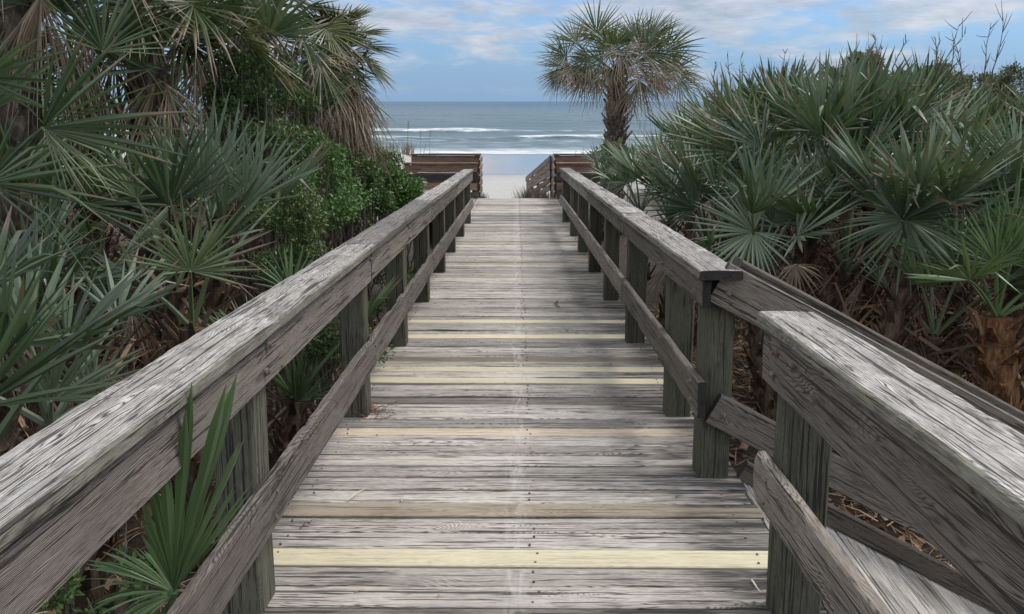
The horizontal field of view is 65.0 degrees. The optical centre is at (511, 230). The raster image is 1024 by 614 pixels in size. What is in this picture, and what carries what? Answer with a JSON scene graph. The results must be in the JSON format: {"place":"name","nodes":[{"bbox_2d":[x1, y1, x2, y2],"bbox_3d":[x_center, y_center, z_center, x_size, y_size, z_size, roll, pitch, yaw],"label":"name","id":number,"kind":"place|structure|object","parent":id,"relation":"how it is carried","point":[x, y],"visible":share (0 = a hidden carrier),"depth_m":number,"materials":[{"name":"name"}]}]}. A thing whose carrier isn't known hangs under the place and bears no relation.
{"place":"outdoors","nodes":[
{"label":"outdoors","id":0,"kind":"place"},
{"bbox_2d":[36,149,1004,613],"bbox_3d":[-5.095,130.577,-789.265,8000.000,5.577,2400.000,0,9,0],"label":"ground","id":1,"kind":"structure","parent":0,"point":[504,175],"depth_m":10.88,"materials":[{"name":"beige soil"}]},
{"bbox_2d":[0,0,31,10],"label":"saw palmetto","id":2,"kind":"object","parent":1,"relation":"on","point":[14,1],"visible":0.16,"depth_m":4.47,"materials":[{"name":"green plant"}]},
{"bbox_2d":[2,133,67,437],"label":"saw palmetto","id":3,"kind":"object","parent":1,"relation":"on","point":[42,158],"visible":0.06,"depth_m":3.76,"materials":[{"name":"green plant"}]},
{"bbox_2d":[38,38,108,313],"bbox_3d":[-3.378,-0.156,5.886,1.075,3.104,1.140,4,10,25],"label":"leafy shrub","id":4,"kind":"object","parent":1,"relation":"on","point":[41,109],"visible":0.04,"depth_m":5.69,"materials":[{"name":"green plant"}]},
{"bbox_2d":[0,0,162,426],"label":"cabbage palm","id":5,"kind":"object","parent":1,"relation":"on","point":[26,21],"visible":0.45,"depth_m":5.01,"materials":[{"name":"green plant"}]},
{"bbox_2d":[0,204,168,456],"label":"saw palmetto","id":6,"kind":"object","parent":1,"relation":"on","point":[30,370],"visible":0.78,"depth_m":2.71,"materials":[{"name":"green plant"}]},
{"bbox_2d":[0,158,180,560],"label":"saw palmetto","id":7,"kind":"object","parent":1,"relation":"on","point":[47,244],"visible":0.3,"depth_m":3.89,"materials":[{"name":"green plant"}]},
{"bbox_2d":[0,231,191,613],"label":"saw palmetto","id":8,"kind":"object","parent":1,"relation":"on","point":[65,406],"visible":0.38,"depth_m":3.16,"materials":[{"name":"green plant"}]},
{"bbox_2d":[0,96,193,406],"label":"saw palmetto","id":9,"kind":"object","parent":1,"relation":"on","point":[141,200],"visible":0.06,"depth_m":5.33,"materials":[{"name":"green plant"}]},
{"bbox_2d":[0,20,194,447],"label":"saw palmetto","id":10,"kind":"object","parent":1,"relation":"on","point":[11,179],"visible":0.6,"depth_m":2.98,"materials":[{"name":"green plant"}]},
{"bbox_2d":[19,0,181,392],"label":"saw palmetto","id":11,"kind":"object","parent":1,"relation":"on","point":[95,35],"visible":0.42,"depth_m":4.81,"materials":[{"name":"green plant"}]},
{"bbox_2d":[38,522,184,613],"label":"roadside weed","id":12,"kind":"object","parent":1,"relation":"on","point":[71,585],"visible":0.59,"depth_m":2.91,"materials":[{"name":"green plant"}]},
{"bbox_2d":[22,133,245,377],"bbox_3d":[-2.577,0.466,5.178,1.532,2.255,1.718,0,9,0],"label":"saw palmetto","id":13,"kind":"object","parent":1,"relation":"on","point":[115,212],"visible":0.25,"depth_m":4.64,"materials":[{"name":"green plant"}]},
{"bbox_2d":[1,188,319,604],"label":"palmetto","id":14,"kind":"object","parent":1,"relation":"on","point":[147,331],"visible":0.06,"depth_m":5.39,"materials":[{"name":"green plant"}]},
{"bbox_2d":[70,0,261,325],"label":"saw palmetto","id":15,"kind":"object","parent":1,"relation":"on","point":[136,62],"visible":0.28,"depth_m":5.94,"materials":[{"name":"green plant"}]},
{"bbox_2d":[60,174,275,571],"bbox_3d":[-1.703,0.768,4.238,1.402,2.145,1.008,8,12,43],"label":"saw palmetto","id":16,"kind":"object","parent":1,"relation":"on","point":[189,329],"visible":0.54,"depth_m":3.75,"materials":[{"name":"green plant"}]},
{"bbox_2d":[87,375,253,613],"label":"saw palmetto","id":17,"kind":"object","parent":1,"relation":"on","point":[174,548],"visible":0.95,"depth_m":2.07,"materials":[{"name":"green plant"}]},
{"bbox_2d":[37,0,307,371],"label":"cabbage palm","id":18,"kind":"object","parent":1,"relation":"on","point":[198,56],"visible":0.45,"depth_m":6.06,"materials":[{"name":"green plant"}]},
{"bbox_2d":[79,108,276,499],"bbox_3d":[-1.799,0.531,4.633,1.303,2.486,1.136,9,12,43],"label":"saw palmetto","id":19,"kind":"object","parent":1,"relation":"on","point":[156,176],"visible":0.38,"depth_m":4.20,"materials":[{"name":"green plant"}]},
{"bbox_2d":[86,85,332,326],"bbox_3d":[-1.919,0.401,5.058,1.727,2.608,2.014,-3,9,-16],"label":"saw palmetto","id":20,"kind":"object","parent":1,"relation":"on","point":[249,167],"visible":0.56,"depth_m":4.39,"materials":[{"name":"green plant"}]},
{"bbox_2d":[167,0,322,313],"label":"saw palmetto","id":21,"kind":"object","parent":1,"relation":"on","point":[285,26],"visible":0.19,"depth_m":6.62,"materials":[{"name":"green plant"}]},
{"bbox_2d":[198,5,310,389],"bbox_3d":[-2.079,-0.203,6.646,0.835,3.232,0.924,0,9,0],"label":"climbing vine","id":22,"kind":"object","parent":1,"relation":"on","point":[256,108],"visible":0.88,"depth_m":6.46,"materials":[{"name":"green plant"}]},
{"bbox_2d":[184,39,356,239],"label":"saw palmetto","id":23,"kind":"object","parent":1,"relation":"on","point":[324,101],"visible":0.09,"depth_m":7.85,"materials":[{"name":"green plant"}]},
{"bbox_2d":[164,0,385,301],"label":"cabbage palm","id":24,"kind":"object","parent":1,"relation":"on","point":[319,73],"visible":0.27,"depth_m":7.74,"materials":[{"name":"green plant"}]},
{"bbox_2d":[237,137,317,290],"bbox_3d":[-2.239,-0.039,7.669,0.874,2.535,0.735,9,13,44],"label":"leafy shrub","id":25,"kind":"object","parent":1,"relation":"on","point":[273,201],"visible":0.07,"depth_m":7.61,"materials":[{"name":"green plant"}]},
{"bbox_2d":[241,154,339,421],"bbox_3d":[-1.655,0.479,6.142,0.711,2.124,0.736,-5,10,-29],"label":"leafy shrub","id":26,"kind":"object","parent":1,"relation":"on","point":[301,208],"visible":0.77,"depth_m":5.97,"materials":[{"name":"green plant"}]},
{"bbox_2d":[260,51,329,361],"bbox_3d":[-1.994,-0.176,7.445,0.725,2.954,0.574,0,9,0],"label":"climbing vine","id":27,"kind":"object","parent":1,"relation":"on","point":[308,101],"visible":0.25,"depth_m":7.34,"materials":[{"name":"green plant"}]},
{"bbox_2d":[197,242,402,470],"bbox_3d":[-1.341,0.966,4.995,1.279,1.644,1.168,0,9,0],"label":"saw palmetto","id":28,"kind":"object","parent":1,"relation":"on","point":[287,429],"visible":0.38,"depth_m":5.12,"materials":[{"name":"green plant"}]},
{"bbox_2d":[256,107,373,392],"bbox_3d":[-1.654,0.182,6.912,0.985,2.516,0.956,0,9,0],"label":"leafy shrub","id":29,"kind":"object","parent":1,"relation":"on","point":[344,201],"visible":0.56,"depth_m":6.79,"materials":[{"name":"green plant"}]},
{"bbox_2d":[269,0,400,251],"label":"cabbage palm","id":30,"kind":"object","parent":1,"relation":"on","point":[358,127],"visible":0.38,"depth_m":9.12,"materials":[{"name":"green plant"}]},
{"bbox_2d":[295,318,394,418],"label":"roadside weed","id":31,"kind":"object","parent":1,"relation":"on","point":[316,348],"visible":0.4,"depth_m":5.41,"materials":[{"name":"green plant"}]},
{"bbox_2d":[314,132,399,329],"bbox_3d":[-1.778,0.018,9.127,0.966,2.251,0.928,-5,10,-26],"label":"leafy shrub","id":32,"kind":"object","parent":1,"relation":"on","point":[381,205],"visible":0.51,"depth_m":9.02,"materials":[{"name":"green plant"}]},
{"bbox_2d":[361,138,404,225],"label":"leafy shrub","id":33,"kind":"object","parent":1,"relation":"on","point":[396,158],"visible":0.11,"depth_m":12.29,"materials":[{"name":"green plant"}]},
{"bbox_2d":[378,118,403,154],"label":"sea oats","id":34,"kind":"object","parent":1,"relation":"on","point":[386,147],"visible":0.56,"depth_m":23.95,"materials":[{"name":"beige plant"}]},
{"bbox_2d":[370,246,417,322],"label":"roadside weed","id":35,"kind":"object","parent":1,"relation":"on","point":[410,274],"visible":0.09,"depth_m":7.80,"materials":[{"name":"green plant"}]},
{"bbox_2d":[373,152,428,271],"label":"leafy shrub","id":36,"kind":"object","parent":1,"relation":"on","point":[411,190],"visible":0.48,"depth_m":10.38,"materials":[{"name":"green plant"}]},
{"bbox_2d":[395,121,425,155],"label":"sea oats","id":37,"kind":"object","parent":1,"relation":"on","point":[407,152],"visible":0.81,"depth_m":24.87,"materials":[{"name":"beige plant"}]},
{"bbox_2d":[403,153,482,199],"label":"wooden railings","id":38,"kind":"object","parent":1,"relation":"on","point":[440,163],"visible":0.65,"depth_m":20.78,"materials":[{"name":"brown wood"}]},
{"bbox_2d":[35,287,992,613],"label":"leaf litter","id":39,"kind":"object","parent":1,"relation":"on","point":[915,543],"visible":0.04,"depth_m":5.08,"materials":[{"name":"brown plant"}]},
{"bbox_2d":[510,188,527,197],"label":"grass tuft","id":40,"kind":"object","parent":1,"relation":"on","point":[520,196],"visible":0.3,"depth_m":28.48,"materials":[{"name":"plant"}]},
{"bbox_2d":[222,198,827,613],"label":"boardwalk","id":41,"kind":"structure","parent":1,"relation":"on","point":[546,496],"depth_m":3.80,"materials":[{"name":"grey wood"}]},
{"bbox_2d":[0,169,473,613],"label":"wooden railing","id":42,"kind":"object","parent":41,"relation":"attached to","point":[82,485],"visible":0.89,"depth_m":2.38,"materials":[{"name":"grey wood"}]},
{"bbox_2d":[349,400,402,421],"bbox_3d":[-0.850,1.029,4.658,0.447,0.070,0.411,0,9,0],"label":"dry weed heap","id":43,"kind":"object","parent":41,"relation":"on","point":[374,410],"visible":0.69,"depth_m":4.66,"materials":[{"name":"plant"}]},
{"bbox_2d":[354,237,708,599],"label":"deck litter","id":44,"kind":"object","parent":41,"relation":"on","point":[472,450],"visible":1,"depth_m":4.06,"materials":[{"name":"brown plant"}]},
{"bbox_2d":[559,168,742,477],"bbox_3d":[0.958,0.484,9.495,0.207,2.496,11.692,0,9,0],"label":"wooden railing","id":45,"kind":"object","parent":41,"relation":"attached to","point":[693,271],"visible":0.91,"depth_m":4.52,"materials":[{"name":"grey wood"}]},
{"bbox_2d":[753,310,1023,613],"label":"wooden railing","id":46,"kind":"object","parent":41,"relation":"attached to","point":[939,468],"visible":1,"depth_m":1.91,"materials":[{"name":"grey wood"}]},
{"bbox_2d":[515,184,535,197],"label":"grass tuft","id":47,"kind":"object","parent":1,"relation":"on","point":[526,194],"visible":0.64,"depth_m":25.61,"materials":[{"name":"green plant"}]},
{"bbox_2d":[529,189,542,197],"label":"grass tuft","id":48,"kind":"object","parent":1,"relation":"on","point":[536,195],"visible":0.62,"depth_m":23.73,"materials":[{"name":"green plant"}]},
{"bbox_2d":[525,155,552,197],"bbox_3d":[0.838,-1.299,26.252,0.168,2.774,7.414,-1,9,-4],"label":"beach railing","id":49,"kind":"object","parent":1,"relation":"on","point":[543,174],"visible":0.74,"depth_m":24.35,"materials":[{"name":"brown wood"}]},
{"bbox_2d":[539,192,553,197],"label":"grass tuft","id":50,"kind":"object","parent":1,"relation":"on","point":[544,195],"visible":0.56,"depth_m":21.72,"materials":[{"name":"plant"}]},
{"bbox_2d":[552,153,634,198],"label":"wooden railings","id":51,"kind":"object","parent":1,"relation":"on","point":[574,163],"visible":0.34,"depth_m":20.78,"materials":[{"name":"brown wood"}]},
{"bbox_2d":[580,144,630,242],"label":"saw palmetto","id":52,"kind":"object","parent":1,"relation":"on","point":[596,165],"visible":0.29,"depth_m":14.05,"materials":[{"name":"green plant"}]},
{"bbox_2d":[590,133,636,202],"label":"shrub","id":53,"kind":"object","parent":1,"relation":"on","point":[620,140],"visible":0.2,"depth_m":15.69,"materials":[{"name":"green plant"}]},
{"bbox_2d":[533,0,709,199],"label":"cabbage palm","id":54,"kind":"object","parent":1,"relation":"on","point":[618,100],"visible":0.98,"depth_m":15.78,"materials":[{"name":"green plant"}]},
{"bbox_2d":[586,144,675,279],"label":"saw palmetto","id":55,"kind":"object","parent":1,"relation":"on","point":[621,179],"visible":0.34,"depth_m":11.11,"materials":[{"name":"green plant"}]},
{"bbox_2d":[598,127,733,327],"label":"saw palmetto","id":56,"kind":"object","parent":1,"relation":"on","point":[624,160],"visible":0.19,"depth_m":8.95,"materials":[{"name":"green leaf"},{"name":"bark"}]},
{"bbox_2d":[628,97,718,237],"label":"saw palmetto","id":57,"kind":"object","parent":1,"relation":"on","point":[688,227],"visible":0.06,"depth_m":11.29,"materials":[{"name":"green plant"}]},
{"bbox_2d":[629,123,777,365],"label":"saw palmetto","id":58,"kind":"object","parent":1,"relation":"on","point":[695,182],"visible":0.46,"depth_m":6.83,"materials":[{"name":"green leaf"},{"name":"bark"}]},
{"bbox_2d":[643,77,812,343],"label":"saw palmetto","id":59,"kind":"object","parent":1,"relation":"on","point":[690,133],"visible":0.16,"depth_m":7.72,"materials":[{"name":"green plant"}]},
{"bbox_2d":[676,64,811,261],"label":"saw palmetto","id":60,"kind":"object","parent":1,"relation":"on","point":[707,215],"visible":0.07,"depth_m":9.91,"materials":[{"name":"green plant"}]},
{"bbox_2d":[658,52,840,295],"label":"saw palmetto","id":61,"kind":"object","parent":1,"relation":"on","point":[749,100],"visible":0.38,"depth_m":6.94,"materials":[{"name":"green plant"}]},
{"bbox_2d":[713,48,787,209],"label":"bare shrub","id":62,"kind":"object","parent":1,"relation":"on","point":[742,69],"visible":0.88,"depth_m":10.22,"materials":[{"name":"brown plant"}]},
{"bbox_2d":[716,111,827,271],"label":"saw palmetto","id":63,"kind":"object","parent":1,"relation":"on","point":[805,148],"visible":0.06,"depth_m":8.74,"materials":[{"name":"green plant"}]},
{"bbox_2d":[685,134,860,420],"bbox_3d":[1.827,0.517,5.966,1.339,2.473,1.338,3,10,20],"label":"saw palmetto","id":64,"kind":"object","parent":1,"relation":"on","point":[764,393],"visible":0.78,"depth_m":5.77,"materials":[{"name":"green plant"}]},
{"bbox_2d":[718,58,846,230],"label":"saw palmetto","id":65,"kind":"object","parent":1,"relation":"on","point":[797,66],"visible":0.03,"depth_m":9.58,"materials":[{"name":"green plant"}]},
{"bbox_2d":[725,138,867,348],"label":"saw palmetto","id":66,"kind":"object","parent":1,"relation":"on","point":[788,258],"visible":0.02,"depth_m":6.90,"materials":[{"name":"green plant"}]},
{"bbox_2d":[776,264,824,293],"bbox_3d":[1.804,0.759,5.293,0.342,1.152,0.390,0,9,0],"label":"dead palm fan","id":67,"kind":"object","parent":1,"relation":"on","point":[794,275],"visible":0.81,"depth_m":5.08},
{"bbox_2d":[696,37,917,400],"bbox_3d":[2.292,0.063,6.296,1.617,3.108,1.486,0,9,0],"label":"saw palmetto","id":68,"kind":"object","parent":1,"relation":"on","point":[810,111],"visible":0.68,"depth_m":6.16,"materials":[{"name":"green plant"}]},
{"bbox_2d":[657,187,1023,520],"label":"dry thatch","id":69,"kind":"object","parent":1,"relation":"on","point":[939,303],"visible":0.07,"depth_m":6.02,"materials":[{"name":"brown plant"}]},
{"bbox_2d":[761,70,921,295],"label":"saw palmetto","id":70,"kind":"object","parent":1,"relation":"on","point":[859,210],"visible":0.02,"depth_m":8.68,"materials":[{"name":"green plant"}]},
{"bbox_2d":[755,121,948,311],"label":"saw palmetto","id":71,"kind":"object","parent":1,"relation":"on","point":[842,276],"visible":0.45,"depth_m":5.78,"materials":[{"name":"green plant"}]},
{"bbox_2d":[814,44,901,277],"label":"saw palmetto","id":72,"kind":"object","parent":1,"relation":"on","point":[870,63],"visible":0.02,"depth_m":10.26,"materials":[{"name":"green plant"}]},
{"bbox_2d":[829,34,888,213],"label":"scrub bush","id":73,"kind":"object","parent":1,"relation":"on","point":[858,58],"visible":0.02,"depth_m":16.21,"materials":[{"name":"green plant"}]},
{"bbox_2d":[704,256,1023,613],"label":"side ramp","id":74,"kind":"structure","parent":1,"relation":"on","point":[900,576],"depth_m":3.68,"materials":[{"name":"grey wood"}]},
{"bbox_2d":[787,40,1003,327],"bbox_3d":[3.142,-0.029,6.810,1.702,3.061,1.656,5,10,29],"label":"saw palmetto","id":75,"kind":"object","parent":1,"relation":"on","point":[904,99],"visible":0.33,"depth_m":6.38,"materials":[{"name":"green plant"}]},
{"bbox_2d":[871,34,939,261],"bbox_3d":[4.979,-0.882,10.463,0.893,3.304,0.447,0,9,0],"label":"bare shrub","id":76,"kind":"object","parent":1,"relation":"on","point":[874,37],"visible":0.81,"depth_m":10.18,"materials":[{"name":"brown plant"}]},
{"bbox_2d":[822,109,1023,351],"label":"saw palmetto","id":77,"kind":"object","parent":1,"relation":"on","point":[928,167],"visible":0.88,"depth_m":5.21,"materials":[{"name":"green plant"}]},
{"bbox_2d":[867,62,995,255],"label":"saw palmetto","id":78,"kind":"object","parent":1,"relation":"on","point":[922,78],"visible":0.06,"depth_m":10.16,"materials":[{"name":"green plant"}]},
{"bbox_2d":[897,50,974,99],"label":"scrub bush","id":79,"kind":"object","parent":1,"relation":"on","point":[952,74],"visible":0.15,"depth_m":18.39,"materials":[{"name":"green plant"}]},
{"bbox_2d":[858,226,1023,365],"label":"saw palmetto","id":80,"kind":"object","parent":1,"relation":"on","point":[934,338],"visible":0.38,"depth_m":5.24,"materials":[{"name":"green plant"}]},
{"bbox_2d":[876,90,1023,383],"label":"saw palmetto","id":81,"kind":"object","parent":1,"relation":"on","point":[954,300],"visible":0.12,"depth_m":6.28,"materials":[{"name":"green plant"}]},
{"bbox_2d":[878,49,1023,349],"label":"saw palmetto","id":82,"kind":"object","parent":1,"relation":"on","point":[937,84],"visible":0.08,"depth_m":6.88,"materials":[{"name":"green plant"}]},
{"bbox_2d":[886,164,1023,411],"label":"saw palmetto","id":83,"kind":"object","parent":1,"relation":"on","point":[997,248],"visible":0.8,"depth_m":5.04,"materials":[{"name":"green plant"}]},
{"bbox_2d":[886,105,1023,395],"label":"saw palmetto","id":84,"kind":"object","parent":1,"relation":"on","point":[1011,175],"visible":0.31,"depth_m":5.56,"materials":[{"name":"green plant"}]},
{"bbox_2d":[896,80,1023,371],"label":"saw palmetto","id":85,"kind":"object","parent":1,"relation":"on","point":[994,108],"visible":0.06,"depth_m":6.76,"materials":[{"name":"green plant"}]},
{"bbox_2d":[905,77,1023,298],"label":"saw palmetto","id":86,"kind":"object","parent":1,"relation":"on","point":[976,98],"visible":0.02,"depth_m":9.07,"materials":[{"name":"green plant"}]},
{"bbox_2d":[926,0,1011,299],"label":"bare shrub","id":87,"kind":"object","parent":1,"relation":"on","point":[959,62],"visible":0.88,"depth_m":9.27,"materials":[{"name":"brown plant"}]},
{"bbox_2d":[956,62,1022,105],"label":"scrub bush","id":88,"kind":"object","parent":1,"relation":"on","point":[994,83],"visible":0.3,"depth_m":21.15,"materials":[{"name":"green plant"}]},
{"bbox_2d":[974,91,1022,307],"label":"saw palmetto","id":89,"kind":"object","parent":1,"relation":"on","point":[1013,199],"visible":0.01,"depth_m":8.99,"materials":[{"name":"green plant"}]},
{"bbox_2d":[978,60,1023,103],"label":"scrub bush","id":90,"kind":"object","parent":1,"relation":"on","point":[1018,73],"visible":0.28,"depth_m":21.61,"materials":[{"name":"green plant"}]},
{"bbox_2d":[983,79,1023,279],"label":"saw palmetto","id":91,"kind":"object","parent":1,"relation":"on","point":[1017,104],"visible":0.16,"depth_m":6.60,"materials":[{"name":"green plant"}]},
{"bbox_2d":[49,101,1017,153],"bbox_3d":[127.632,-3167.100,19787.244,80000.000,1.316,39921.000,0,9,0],"label":"sea","id":92,"kind":"structure","parent":0,"point":[511,127],"depth_m":167.75,"materials":[{"name":"liquid"}]},
{"bbox_2d":[43,0,1023,100],"label":"sky","id":93,"kind":"structure","parent":0,"point":[451,50],"materials":[{"name":"blue"}]}
]}

